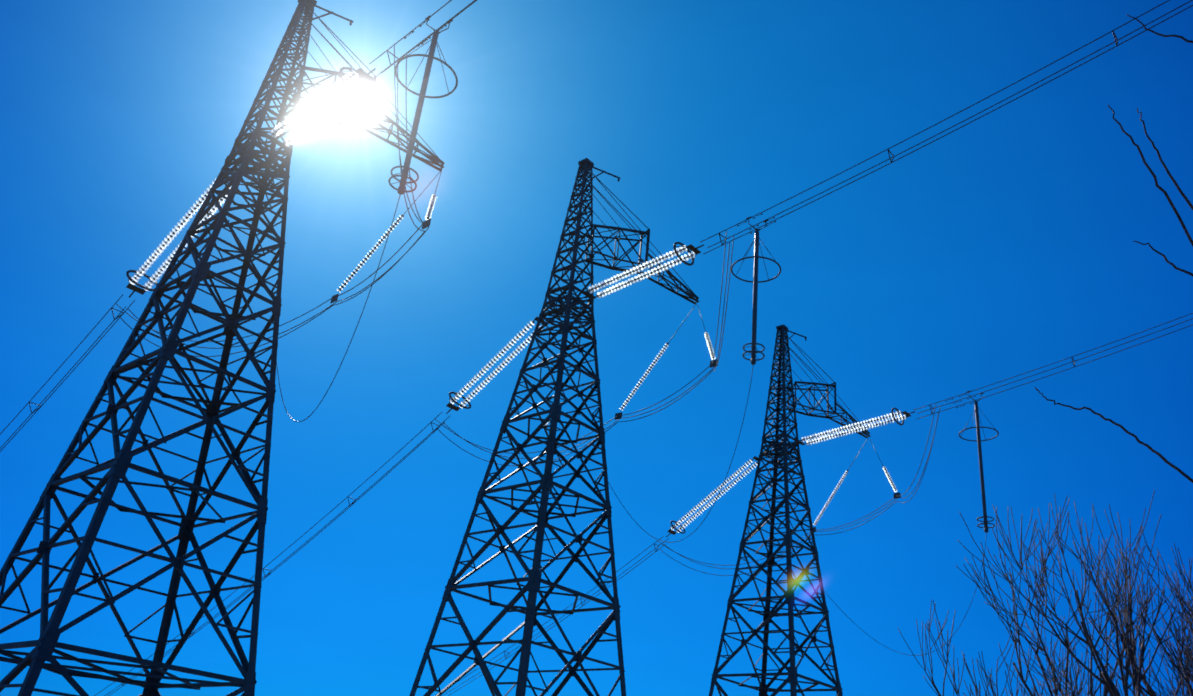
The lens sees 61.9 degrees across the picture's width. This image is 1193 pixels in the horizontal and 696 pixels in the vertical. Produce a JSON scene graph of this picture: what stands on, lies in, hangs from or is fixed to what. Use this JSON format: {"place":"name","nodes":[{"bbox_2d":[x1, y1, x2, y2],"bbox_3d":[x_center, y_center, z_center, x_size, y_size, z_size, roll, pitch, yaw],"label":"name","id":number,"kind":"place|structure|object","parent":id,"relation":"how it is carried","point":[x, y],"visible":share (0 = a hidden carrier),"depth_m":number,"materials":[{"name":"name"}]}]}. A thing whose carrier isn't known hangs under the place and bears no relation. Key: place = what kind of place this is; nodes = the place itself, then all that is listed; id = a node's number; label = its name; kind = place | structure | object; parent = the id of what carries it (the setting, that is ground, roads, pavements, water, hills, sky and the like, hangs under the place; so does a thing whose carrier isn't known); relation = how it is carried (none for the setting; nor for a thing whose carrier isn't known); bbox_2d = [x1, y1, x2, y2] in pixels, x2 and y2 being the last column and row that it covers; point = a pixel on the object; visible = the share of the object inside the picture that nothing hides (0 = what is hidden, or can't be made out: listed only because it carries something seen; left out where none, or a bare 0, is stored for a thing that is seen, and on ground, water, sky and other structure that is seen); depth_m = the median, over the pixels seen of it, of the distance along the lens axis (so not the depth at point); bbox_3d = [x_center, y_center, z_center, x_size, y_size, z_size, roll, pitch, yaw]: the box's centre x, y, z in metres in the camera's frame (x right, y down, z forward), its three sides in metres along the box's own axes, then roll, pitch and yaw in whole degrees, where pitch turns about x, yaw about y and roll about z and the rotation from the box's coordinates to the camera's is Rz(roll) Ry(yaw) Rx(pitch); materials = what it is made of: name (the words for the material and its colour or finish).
{"place":"outdoors","nodes":[
{"label":"outdoors","id":0,"kind":"place"},
{"bbox_2d":[320,78,524,288],"bbox_3d":[-0.338,-0.314,1.940,0.400,0.400,0.001,-1,9,-11],"label":"red lens ghost","id":1,"kind":"object","parent":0,"point":[419,185],"depth_m":1.94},
{"bbox_2d":[0,0,1192,695],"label":"sun glare","id":2,"kind":"structure","parent":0,"point":[544,470],"depth_m":2.01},
{"bbox_2d":[0,0,1192,695],"label":"sky","id":3,"kind":"structure","parent":0,"point":[1001,247],"materials":[{"name":"blue"}]},
{"bbox_2d":[736,517,862,644],"bbox_3d":[0.388,0.447,1.915,0.240,0.240,0.001,-2,-13,10],"label":"green lens ghost","id":4,"kind":"object","parent":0,"point":[805,582],"depth_m":1.91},
{"bbox_2d":[748,528,877,657],"bbox_3d":[0.411,0.467,1.907,0.240,0.240,0.001,-2,-14,11],"label":"blue lens ghost","id":5,"kind":"object","parent":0,"point":[824,606],"depth_m":1.89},
{"label":"ground","id":6,"kind":"structure","parent":0,"visible":0},
{"bbox_2d":[0,0,457,695],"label":"tower","id":7,"kind":"structure","parent":6,"relation":"on","point":[212,412],"depth_m":36.11,"materials":[{"name":"metal"}]},
{"bbox_2d":[0,0,476,451],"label":"conductors","id":8,"kind":"object","parent":7,"relation":"attached to","point":[423,40],"depth_m":44.07,"materials":[{"name":"grey metal"}]},
{"bbox_2d":[409,158,780,695],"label":"tower","id":9,"kind":"structure","parent":6,"relation":"on","point":[534,579],"depth_m":45.62,"materials":[{"name":"metal"}]},
{"bbox_2d":[94,0,1192,695],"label":"conductors","id":10,"kind":"object","parent":9,"relation":"attached to","point":[736,238],"depth_m":40.98,"materials":[{"name":"grey metal"}]},
{"bbox_2d":[658,324,998,695],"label":"tower","id":11,"kind":"structure","parent":6,"relation":"on","point":[782,445],"depth_m":61.39,"materials":[{"name":"metal"}]},
{"bbox_2d":[435,313,1192,695],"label":"conductors","id":12,"kind":"object","parent":11,"relation":"attached to","point":[921,417],"depth_m":56.65,"materials":[{"name":"grey metal"}]},
{"bbox_2d":[898,496,1192,695],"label":"tree","id":13,"kind":"object","parent":6,"relation":"on","point":[1085,634],"depth_m":11.72,"materials":[{"name":"brown plant"}]},
{"bbox_2d":[981,490,1192,695],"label":"tree","id":14,"kind":"object","parent":6,"relation":"on","point":[1138,677],"depth_m":11.51,"materials":[{"name":"brown plant"}]},
{"bbox_2d":[1095,604,1192,695],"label":"tree","id":15,"kind":"object","parent":6,"relation":"on","point":[1164,660],"depth_m":12.93,"materials":[{"name":"brown plant"}]},
{"bbox_2d":[1161,564,1192,688],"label":"tree","id":16,"kind":"object","parent":6,"relation":"on","point":[1182,646],"depth_m":10.90,"materials":[{"name":"brown plant"}]},
{"bbox_3d":[11.612,-0.818,5.520,5.599,12.377,7.805,7,-26,-2],"label":"tree","id":17,"kind":"object","parent":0,"visible":0},
{"bbox_2d":[1035,14,1192,482],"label":"tree","id":18,"kind":"object","parent":17,"relation":"attached to","point":[1165,460],"depth_m":7.83,"materials":[{"name":"brown plant"}]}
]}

